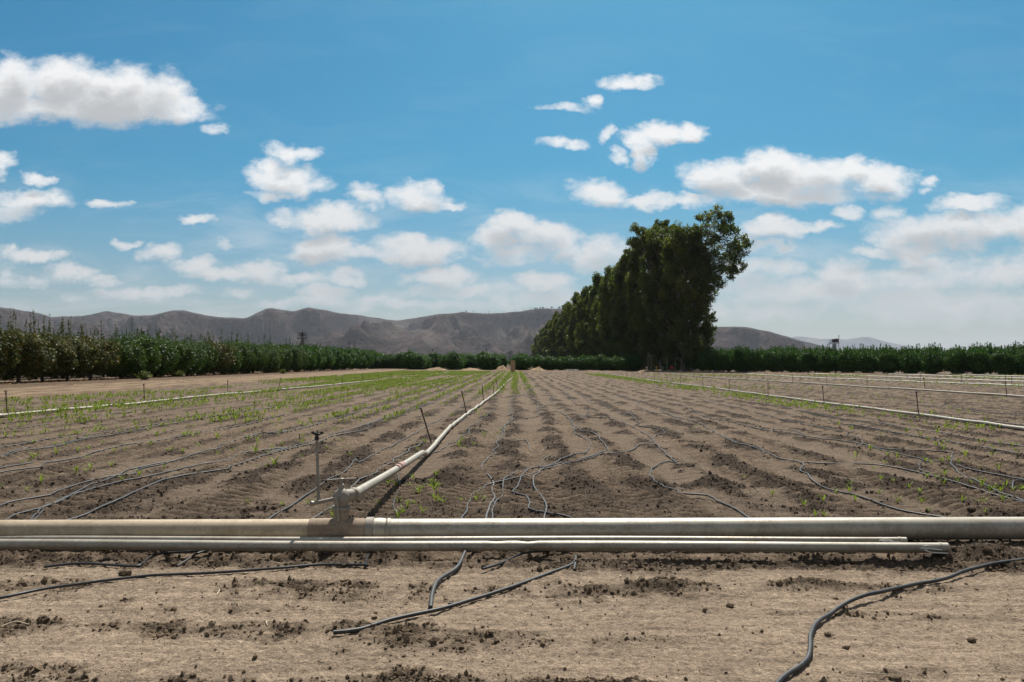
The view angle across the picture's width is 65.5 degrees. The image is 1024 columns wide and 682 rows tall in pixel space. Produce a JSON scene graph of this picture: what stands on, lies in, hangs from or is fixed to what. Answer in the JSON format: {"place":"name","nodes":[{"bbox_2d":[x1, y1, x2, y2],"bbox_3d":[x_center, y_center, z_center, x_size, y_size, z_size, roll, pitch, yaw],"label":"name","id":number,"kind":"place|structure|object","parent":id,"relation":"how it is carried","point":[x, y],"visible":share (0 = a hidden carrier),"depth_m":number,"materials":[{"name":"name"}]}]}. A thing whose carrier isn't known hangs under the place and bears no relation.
{"place":"outdoors","nodes":[
{"label":"outdoors","id":0,"kind":"place"},
{"bbox_2d":[0,369,369,385],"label":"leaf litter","id":1,"kind":"object","parent":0,"point":[47,380],"visible":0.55,"depth_m":58.25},
{"bbox_2d":[0,368,422,399],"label":"dirt road","id":2,"kind":"structure","parent":0,"point":[24,390],"depth_m":48.58,"materials":[{"name":"soil"}]},
{"bbox_2d":[0,307,830,357],"bbox_3d":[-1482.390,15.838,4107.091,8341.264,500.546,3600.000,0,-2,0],"label":"hills","id":3,"kind":"structure","parent":0,"point":[477,333],"depth_m":3127.85,"materials":[{"name":"stone"}]},
{"bbox_2d":[0,364,1023,681],"bbox_3d":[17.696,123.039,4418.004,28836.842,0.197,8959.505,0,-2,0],"label":"ground","id":4,"kind":"structure","parent":0,"point":[992,618],"depth_m":5.86,"materials":[{"name":"soil"}]},
{"bbox_2d":[0,308,28,378],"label":"orchard tree","id":5,"kind":"object","parent":4,"relation":"on","point":[9,357],"visible":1,"depth_m":46.48,"materials":[{"name":"green plant"}]},
{"bbox_2d":[2,307,56,382],"bbox_3d":[-30.778,0.304,49.605,4.092,4.854,4.216,-1,-2,43],"label":"orchard tree","id":6,"kind":"object","parent":4,"relation":"on","point":[33,352],"visible":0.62,"depth_m":49.20,"materials":[{"name":"green plant"}]},
{"bbox_2d":[22,315,78,381],"bbox_3d":[-30.934,0.516,52.657,4.129,4.596,3.828,1,-2,-15],"label":"orchard tree","id":7,"kind":"object","parent":4,"relation":"on","point":[66,353],"visible":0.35,"depth_m":52.45,"materials":[{"name":"green plant"}]},
{"bbox_2d":[48,316,99,380],"bbox_3d":[-31.031,0.547,55.691,3.765,4.695,3.878,0,-2,0],"label":"orchard tree","id":8,"kind":"object","parent":4,"relation":"on","point":[86,353],"visible":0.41,"depth_m":55.37,"materials":[{"name":"green plant"}]},
{"bbox_2d":[0,462,168,505],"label":"drip hose","id":9,"kind":"object","parent":4,"relation":"on","point":[5,503],"visible":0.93,"depth_m":8.72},
{"bbox_2d":[73,318,122,379],"bbox_3d":[-31.308,0.629,59.057,4.125,4.714,4.005,0,-2,-3],"label":"orchard tree","id":10,"kind":"object","parent":4,"relation":"on","point":[109,351],"visible":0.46,"depth_m":58.95,"materials":[{"name":"green plant"}]},
{"bbox_2d":[44,550,198,567],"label":"drip hose","id":11,"kind":"object","parent":4,"relation":"on","point":[109,564],"visible":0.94,"depth_m":5.45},
{"bbox_2d":[102,328,147,378],"bbox_3d":[-30.570,0.969,62.379,3.849,4.220,3.955,-1,-2,30],"label":"orchard tree","id":12,"kind":"object","parent":4,"relation":"on","point":[132,361],"visible":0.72,"depth_m":61.98,"materials":[{"name":"green plant"}]},
{"bbox_2d":[110,319,161,378],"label":"orchard tree","id":13,"kind":"object","parent":4,"relation":"on","point":[152,354],"visible":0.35,"depth_m":65.58,"materials":[{"name":"green plant"}]},
{"bbox_2d":[0,405,285,455],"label":"drip hose","id":14,"kind":"object","parent":4,"relation":"on","point":[116,433],"visible":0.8,"depth_m":14.81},
{"bbox_2d":[0,413,286,472],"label":"drip hose","id":15,"kind":"object","parent":4,"relation":"on","point":[118,446],"visible":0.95,"depth_m":12.67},
{"bbox_2d":[0,519,308,536],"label":"pipe","id":16,"kind":"object","parent":4,"relation":"on","point":[227,527],"visible":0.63,"depth_m":6.01,"materials":[{"name":"metal"}]},
{"bbox_2d":[138,330,180,376],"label":"orchard tree","id":17,"kind":"object","parent":4,"relation":"on","point":[166,363],"visible":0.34,"depth_m":68.91,"materials":[{"name":"green plant"}]},
{"bbox_2d":[159,328,195,376],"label":"orchard tree","id":18,"kind":"object","parent":4,"relation":"on","point":[187,354],"visible":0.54,"depth_m":71.86,"materials":[{"name":"green plant"}]},
{"bbox_2d":[0,551,370,598],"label":"drip hose","id":19,"kind":"object","parent":4,"relation":"on","point":[365,564],"visible":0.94,"depth_m":5.18,"materials":[{"name":"plastic"}]},
{"bbox_2d":[178,334,207,375],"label":"orchard tree","id":20,"kind":"object","parent":4,"relation":"on","point":[197,362],"visible":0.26,"depth_m":75.49,"materials":[{"name":"green plant"}]},
{"bbox_2d":[188,334,218,375],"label":"orchard tree","id":21,"kind":"object","parent":4,"relation":"on","point":[210,363],"visible":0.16,"depth_m":79.11,"materials":[{"name":"green plant"}]},
{"bbox_2d":[5,398,402,519],"bbox_3d":[-4.582,1.883,18.740,0.797,0.074,24.512,0,-2,0],"label":"drip hose","id":22,"kind":"object","parent":4,"relation":"on","point":[26,511],"visible":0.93,"depth_m":10.62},
{"bbox_2d":[203,327,236,374],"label":"orchard tree","id":23,"kind":"object","parent":4,"relation":"on","point":[224,352],"visible":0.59,"depth_m":81.75,"materials":[{"name":"green plant"}]},
{"bbox_2d":[0,372,446,416],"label":"lateral pipe","id":24,"kind":"object","parent":4,"relation":"on","point":[53,410],"visible":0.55,"depth_m":28.32,"materials":[{"name":"metal"}]},
{"bbox_2d":[217,337,242,374],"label":"orchard tree","id":25,"kind":"object","parent":4,"relation":"on","point":[235,366],"visible":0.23,"depth_m":85.81,"materials":[{"name":"green plant"}]},
{"bbox_2d":[67,413,393,519],"bbox_3d":[-3.406,1.749,14.145,0.610,0.072,15.291,0,-2,4],"label":"drip hose","id":26,"kind":"object","parent":4,"relation":"on","point":[91,511],"visible":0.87,"depth_m":9.61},
{"bbox_2d":[221,334,256,373],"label":"orchard tree","id":27,"kind":"object","parent":4,"relation":"on","point":[246,356],"visible":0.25,"depth_m":89.01,"materials":[{"name":"green plant"}]},
{"bbox_2d":[30,388,462,519],"bbox_3d":[-3.142,2.060,24.811,1.029,0.080,36.659,0,-2,3],"label":"drip hose","id":28,"kind":"object","parent":4,"relation":"on","point":[277,449],"visible":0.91,"depth_m":10.85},
{"bbox_2d":[235,334,266,373],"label":"orchard tree","id":29,"kind":"object","parent":4,"relation":"on","point":[255,351],"visible":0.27,"depth_m":92.31,"materials":[{"name":"green plant"}]},
{"bbox_2d":[245,336,269,373],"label":"orchard tree","id":30,"kind":"object","parent":4,"relation":"on","point":[266,352],"visible":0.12,"depth_m":95.35,"materials":[{"name":"green plant"}]},
{"bbox_2d":[260,342,280,372],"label":"orchard tree","id":31,"kind":"object","parent":4,"relation":"on","point":[273,363],"visible":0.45,"depth_m":98.35,"materials":[{"name":"green plant"}]},
{"bbox_2d":[272,343,292,371],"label":"orchard tree","id":32,"kind":"object","parent":4,"relation":"on","point":[287,354],"visible":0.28,"depth_m":104.70,"materials":[{"name":"green plant"}]},
{"bbox_2d":[279,336,303,371],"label":"orchard tree","id":33,"kind":"object","parent":4,"relation":"on","point":[296,360],"visible":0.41,"depth_m":107.57,"materials":[{"name":"green plant"}]},
{"bbox_2d":[292,341,309,371],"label":"orchard tree","id":34,"kind":"object","parent":4,"relation":"on","point":[304,360],"visible":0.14,"depth_m":111.34,"materials":[{"name":"green plant"}]},
{"bbox_2d":[268,458,357,518],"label":"drip hose","id":35,"kind":"object","parent":4,"relation":"on","point":[289,506],"visible":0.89,"depth_m":8.26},
{"bbox_2d":[329,346,344,370],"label":"orchard tree","id":36,"kind":"object","parent":4,"relation":"on","point":[339,359],"visible":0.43,"depth_m":133.50,"materials":[{"name":"green plant"}]},
{"bbox_2d":[307,505,385,536],"bbox_3d":[-1.260,1.417,6.134,0.598,0.288,0.217,0,-2,0],"label":"valve tee","id":37,"kind":"object","parent":4,"relation":"on","point":[345,526],"visible":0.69,"depth_m":6.05,"materials":[{"name":"metal"}]},
{"bbox_2d":[328,478,359,521],"bbox_3d":[-1.285,1.217,6.159,0.256,0.322,0.137,2,-2,-40],"label":"hydrant valve","id":38,"kind":"object","parent":37,"relation":"on","point":[342,496],"visible":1,"depth_m":6.12,"materials":[{"name":"metal"}]},
{"bbox_2d":[310,430,332,506],"bbox_3d":[-1.469,0.979,6.166,0.178,0.588,0.115,1,-8,-38],"label":"sprinkler riser","id":39,"kind":"object","parent":38,"relation":"attached to","point":[318,501],"visible":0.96,"depth_m":6.16,"materials":[{"name":"metal"}]},
{"bbox_2d":[401,350,427,369],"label":"citrus tree","id":40,"kind":"object","parent":4,"relation":"on","point":[411,360],"visible":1,"depth_m":151.02,"materials":[{"name":"green plant"}]},
{"bbox_2d":[356,377,512,494],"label":"lateral pipe","id":41,"kind":"object","parent":4,"relation":"on","point":[363,488],"visible":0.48,"depth_m":9.37,"materials":[{"name":"plastic"}]},
{"bbox_2d":[428,549,467,608],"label":"drip hose","id":42,"kind":"object","parent":4,"relation":"on","point":[440,578],"visible":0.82,"depth_m":5.08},
{"bbox_2d":[437,350,462,369],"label":"citrus tree","id":43,"kind":"object","parent":4,"relation":"on","point":[451,361],"visible":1,"depth_m":152.04,"materials":[{"name":"green plant"}]},
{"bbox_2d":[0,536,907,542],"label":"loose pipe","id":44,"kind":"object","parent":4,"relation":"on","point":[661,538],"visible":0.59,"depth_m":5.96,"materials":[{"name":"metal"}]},
{"bbox_2d":[333,555,576,634],"bbox_3d":[-0.149,1.514,4.808,0.220,0.037,2.150,-1,-2,40],"label":"drip hose","id":45,"kind":"object","parent":4,"relation":"on","point":[395,618],"visible":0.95,"depth_m":4.53,"materials":[{"name":"plastic"}]},
{"bbox_2d":[0,539,951,553],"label":"loose pipe","id":46,"kind":"object","parent":4,"relation":"on","point":[240,545],"visible":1,"depth_m":5.76,"materials":[{"name":"metal"}]},
{"bbox_2d":[474,350,501,369],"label":"citrus tree","id":47,"kind":"object","parent":4,"relation":"on","point":[485,361],"visible":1,"depth_m":151.88,"materials":[{"name":"green plant"}]},
{"bbox_2d":[0,410,1023,681],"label":"soil clods","id":48,"kind":"object","parent":4,"relation":"on","point":[396,676],"visible":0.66,"depth_m":5.70,"materials":[{"name":"soil"}]},
{"bbox_2d":[0,370,1023,485],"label":"young corn","id":49,"kind":"object","parent":4,"relation":"on","point":[402,381],"visible":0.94,"depth_m":32.40,"materials":[{"name":"green plant"}]},
{"bbox_2d":[482,551,550,569],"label":"drip hose","id":50,"kind":"object","parent":4,"relation":"on","point":[504,561],"visible":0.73,"depth_m":5.63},
{"bbox_2d":[508,353,531,369],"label":"citrus tree","id":51,"kind":"object","parent":4,"relation":"on","point":[522,361],"visible":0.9,"depth_m":150.55,"materials":[{"name":"green plant"}]},
{"bbox_2d":[531,354,547,368],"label":"citrus tree","id":52,"kind":"object","parent":4,"relation":"on","point":[536,362],"visible":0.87,"depth_m":149.37,"materials":[{"name":"green plant"}]},
{"bbox_2d":[491,423,590,517],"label":"drip hose","id":53,"kind":"object","parent":4,"relation":"on","point":[492,514],"visible":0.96,"depth_m":10.60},
{"bbox_2d":[512,468,571,517],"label":"drip hose","id":54,"kind":"object","parent":4,"relation":"on","point":[528,499],"visible":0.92,"depth_m":7.68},
{"bbox_2d":[541,355,559,370],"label":"citrus tree","id":55,"kind":"object","parent":4,"relation":"on","point":[549,362],"visible":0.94,"depth_m":149.19,"materials":[{"name":"green plant"}]},
{"bbox_2d":[549,313,562,357],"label":"eucalyptus tree","id":56,"kind":"object","parent":4,"relation":"on","point":[553,339],"visible":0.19,"depth_m":299.16,"materials":[{"name":"green plant"}]},
{"bbox_2d":[460,411,664,518],"bbox_3d":[2.081,1.819,15.179,1.559,0.097,17.442,0,-2,14],"label":"drip hose","id":57,"kind":"object","parent":4,"relation":"on","point":[466,511],"visible":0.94,"depth_m":11.00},
{"bbox_2d":[556,301,570,357],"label":"eucalyptus tree","id":58,"kind":"object","parent":4,"relation":"on","point":[561,344],"visible":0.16,"depth_m":264.58,"materials":[{"name":"green plant"}]},
{"bbox_2d":[523,394,607,517],"bbox_3d":[0.958,1.972,21.323,1.347,0.089,28.919,0,-2,0],"label":"drip hose","id":59,"kind":"object","parent":4,"relation":"on","point":[545,502],"visible":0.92,"depth_m":11.07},
{"bbox_2d":[563,291,579,356],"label":"eucalyptus tree","id":60,"kind":"object","parent":4,"relation":"on","point":[567,312],"visible":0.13,"depth_m":249.30,"materials":[{"name":"green plant"}]},
{"bbox_2d":[565,294,580,357],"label":"eucalyptus tree","id":61,"kind":"object","parent":4,"relation":"on","point":[571,341],"visible":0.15,"depth_m":234.94,"materials":[{"name":"green plant"}]},
{"bbox_2d":[573,286,589,356],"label":"eucalyptus tree","id":62,"kind":"object","parent":4,"relation":"on","point":[579,304],"visible":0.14,"depth_m":220.91,"materials":[{"name":"green plant"}]},
{"bbox_2d":[574,354,590,370],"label":"citrus tree","id":63,"kind":"object","parent":4,"relation":"on","point":[582,360],"visible":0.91,"depth_m":149.44,"materials":[{"name":"green plant"}]},
{"bbox_2d":[579,285,594,355],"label":"eucalyptus tree","id":64,"kind":"object","parent":4,"relation":"on","point":[583,342],"visible":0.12,"depth_m":210.57,"materials":[{"name":"green plant"}]},
{"bbox_2d":[583,271,602,356],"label":"eucalyptus tree","id":65,"kind":"object","parent":4,"relation":"on","point":[596,279],"visible":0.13,"depth_m":199.10,"materials":[{"name":"green plant"}]},
{"bbox_2d":[584,355,603,370],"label":"citrus tree","id":66,"kind":"object","parent":4,"relation":"on","point":[593,363],"visible":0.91,"depth_m":148.87,"materials":[{"name":"green plant"}]},
{"bbox_2d":[589,295,607,356],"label":"eucalyptus tree","id":67,"kind":"object","parent":4,"relation":"on","point":[596,341],"visible":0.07,"depth_m":189.96,"materials":[{"name":"green plant"}]},
{"bbox_2d":[595,265,624,357],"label":"eucalyptus tree","id":68,"kind":"object","parent":4,"relation":"on","point":[602,290],"visible":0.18,"depth_m":181.30,"materials":[{"name":"green plant"}]},
{"bbox_2d":[607,355,621,370],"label":"citrus tree","id":69,"kind":"object","parent":4,"relation":"on","point":[613,366],"visible":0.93,"depth_m":149.22,"materials":[{"name":"green plant"}]},
{"bbox_2d":[601,263,640,357],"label":"eucalyptus tree","id":70,"kind":"object","parent":4,"relation":"on","point":[607,313],"visible":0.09,"depth_m":174.83,"materials":[{"name":"green plant"}]},
{"bbox_2d":[609,249,647,358],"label":"eucalyptus tree","id":71,"kind":"object","parent":4,"relation":"on","point":[619,298],"visible":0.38,"depth_m":167.37,"materials":[{"name":"green plant"}]},
{"bbox_2d":[626,354,642,370],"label":"citrus tree","id":72,"kind":"object","parent":4,"relation":"on","point":[636,362],"visible":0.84,"depth_m":149.50,"materials":[{"name":"green plant"}]},
{"bbox_2d":[624,234,667,370],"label":"eucalyptus tree","id":73,"kind":"object","parent":4,"relation":"on","point":[635,290],"visible":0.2,"depth_m":156.70,"materials":[{"name":"green plant"}]},
{"bbox_2d":[623,219,675,370],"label":"eucalyptus tree","id":74,"kind":"object","parent":4,"relation":"on","point":[636,244],"visible":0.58,"depth_m":153.21,"materials":[{"name":"green plant"}]},
{"bbox_2d":[634,225,687,370],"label":"eucalyptus tree","id":75,"kind":"object","parent":4,"relation":"on","point":[650,284],"visible":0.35,"depth_m":147.40,"materials":[{"name":"green plant"}]},
{"bbox_2d":[585,409,749,517],"bbox_3d":[2.239,1.824,15.440,0.875,0.078,16.917,0,-2,1],"label":"drip hose","id":76,"kind":"object","parent":4,"relation":"on","point":[730,506],"visible":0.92,"depth_m":8.89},
{"bbox_2d":[654,220,715,370],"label":"eucalyptus tree","id":77,"kind":"object","parent":4,"relation":"on","point":[679,236],"visible":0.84,"depth_m":140.55,"materials":[{"name":"green plant"}]},
{"bbox_2d":[384,517,1023,539],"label":"pipe","id":78,"kind":"object","parent":4,"relation":"on","point":[960,528],"visible":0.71,"depth_m":6.17,"materials":[{"name":"metal"}]},
{"bbox_2d":[697,349,714,370],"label":"orchard tree","id":79,"kind":"object","parent":4,"relation":"on","point":[705,361],"visible":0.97,"depth_m":136.26,"materials":[{"name":"green plant"}]},
{"bbox_2d":[679,203,753,370],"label":"eucalyptus tree","id":80,"kind":"object","parent":4,"relation":"on","point":[713,239],"visible":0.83,"depth_m":140.57,"materials":[{"name":"green plant"}]},
{"bbox_2d":[713,348,733,371],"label":"orchard tree","id":81,"kind":"object","parent":4,"relation":"on","point":[721,360],"visible":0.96,"depth_m":134.07,"materials":[{"name":"green plant"}]},
{"bbox_2d":[729,346,747,371],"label":"orchard tree","id":82,"kind":"object","parent":4,"relation":"on","point":[737,362],"visible":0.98,"depth_m":131.69,"materials":[{"name":"green plant"}]},
{"bbox_2d":[744,349,764,371],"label":"orchard tree","id":83,"kind":"object","parent":4,"relation":"on","point":[753,360],"visible":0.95,"depth_m":130.35,"materials":[{"name":"green plant"}]},
{"bbox_2d":[762,348,780,371],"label":"orchard tree","id":84,"kind":"object","parent":4,"relation":"on","point":[770,361],"visible":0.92,"depth_m":128.18,"materials":[{"name":"green plant"}]},
{"bbox_2d":[777,347,799,372],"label":"orchard tree","id":85,"kind":"object","parent":4,"relation":"on","point":[788,362],"visible":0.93,"depth_m":126.40,"materials":[{"name":"green plant"}]},
{"bbox_2d":[660,410,943,516],"bbox_3d":[4.020,1.830,15.612,0.478,0.089,16.925,0,-2,2],"label":"drip hose","id":86,"kind":"object","parent":4,"relation":"on","point":[800,470],"visible":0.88,"depth_m":8.85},
{"bbox_2d":[795,347,819,372],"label":"orchard tree","id":87,"kind":"object","parent":4,"relation":"on","point":[807,360],"visible":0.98,"depth_m":124.23,"materials":[{"name":"green plant"}]},
{"bbox_2d":[604,373,1023,429],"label":"lateral pipe","id":88,"kind":"object","parent":4,"relation":"on","point":[948,418],"visible":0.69,"depth_m":22.60,"materials":[{"name":"metal"}]},
{"bbox_2d":[817,348,838,372],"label":"orchard tree","id":89,"kind":"object","parent":4,"relation":"on","point":[826,364],"visible":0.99,"depth_m":122.33,"materials":[{"name":"green plant"}]},
{"bbox_2d":[836,347,857,372],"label":"orchard tree","id":90,"kind":"object","parent":4,"relation":"on","point":[845,356],"visible":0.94,"depth_m":119.99,"materials":[{"name":"green plant"}]},
{"bbox_2d":[671,374,1023,397],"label":"lateral pipe","id":91,"kind":"object","parent":4,"relation":"on","point":[876,387],"visible":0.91,"depth_m":45.03,"materials":[{"name":"metal"}]},
{"bbox_2d":[677,403,1023,500],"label":"drip hose","id":92,"kind":"object","parent":4,"relation":"on","point":[879,448],"visible":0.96,"depth_m":12.68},
{"bbox_2d":[854,348,880,372],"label":"orchard tree","id":93,"kind":"object","parent":4,"relation":"on","point":[869,360],"visible":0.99,"depth_m":118.35,"materials":[{"name":"green plant"}]},
{"bbox_2d":[746,373,1023,385],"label":"lateral pipe","id":94,"kind":"object","parent":4,"relation":"on","point":[893,380],"visible":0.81,"depth_m":64.79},
{"bbox_2d":[753,402,1023,446],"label":"drip hose","id":95,"kind":"object","parent":4,"relation":"on","point":[891,424],"visible":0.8,"depth_m":18.86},
{"bbox_2d":[877,347,901,373],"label":"orchard tree","id":96,"kind":"object","parent":4,"relation":"on","point":[888,361],"visible":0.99,"depth_m":116.22,"materials":[{"name":"green plant"}]},
{"bbox_2d":[775,558,1023,681],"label":"drip hose","id":97,"kind":"object","parent":4,"relation":"on","point":[794,669],"visible":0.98,"depth_m":4.64,"materials":[{"name":"plastic"}]},
{"bbox_2d":[899,349,922,372],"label":"orchard tree","id":98,"kind":"object","parent":4,"relation":"on","point":[910,362],"visible":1,"depth_m":114.08,"materials":[{"name":"green plant"}]},
{"bbox_2d":[804,461,1023,502],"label":"drip hose","id":99,"kind":"object","parent":4,"relation":"on","point":[916,472],"visible":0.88,"depth_m":10.36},
{"bbox_2d":[813,373,1023,381],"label":"lateral pipe","id":100,"kind":"object","parent":4,"relation":"on","point":[934,378],"visible":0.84,"depth_m":75.29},
{"bbox_2d":[920,347,943,373],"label":"orchard tree","id":101,"kind":"object","parent":4,"relation":"on","point":[933,364],"visible":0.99,"depth_m":112.32,"materials":[{"name":"green plant"}]},
{"bbox_2d":[940,346,968,373],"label":"orchard tree","id":102,"kind":"object","parent":4,"relation":"on","point":[954,360],"visible":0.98,"depth_m":110.03,"materials":[{"name":"green plant"}]},
{"bbox_2d":[964,345,992,373],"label":"orchard tree","id":103,"kind":"object","parent":4,"relation":"on","point":[978,361],"visible":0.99,"depth_m":108.43,"materials":[{"name":"green plant"}]},
{"bbox_2d":[988,347,1016,373],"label":"orchard tree","id":104,"kind":"object","parent":4,"relation":"on","point":[1000,362],"visible":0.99,"depth_m":106.52,"materials":[{"name":"green plant"}]},
{"bbox_2d":[1013,346,1023,374],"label":"orchard tree","id":105,"kind":"object","parent":4,"relation":"on","point":[1019,363],"visible":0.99,"depth_m":105.56,"materials":[{"name":"green plant"}]},
{"bbox_2d":[0,0,1023,349],"label":"sky","id":106,"kind":"structure","parent":0,"point":[217,158],"materials":[{"name":"blue"}]},
{"bbox_2d":[351,369,1023,375],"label":"farm track","id":107,"kind":"structure","parent":0,"point":[707,372],"depth_m":124.47,"materials":[{"name":"soil"}]},
{"bbox_2d":[792,337,923,351],"bbox_3d":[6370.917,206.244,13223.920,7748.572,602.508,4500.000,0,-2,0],"label":"distant hills","id":108,"kind":"structure","parent":0,"point":[865,341],"depth_m":13553.21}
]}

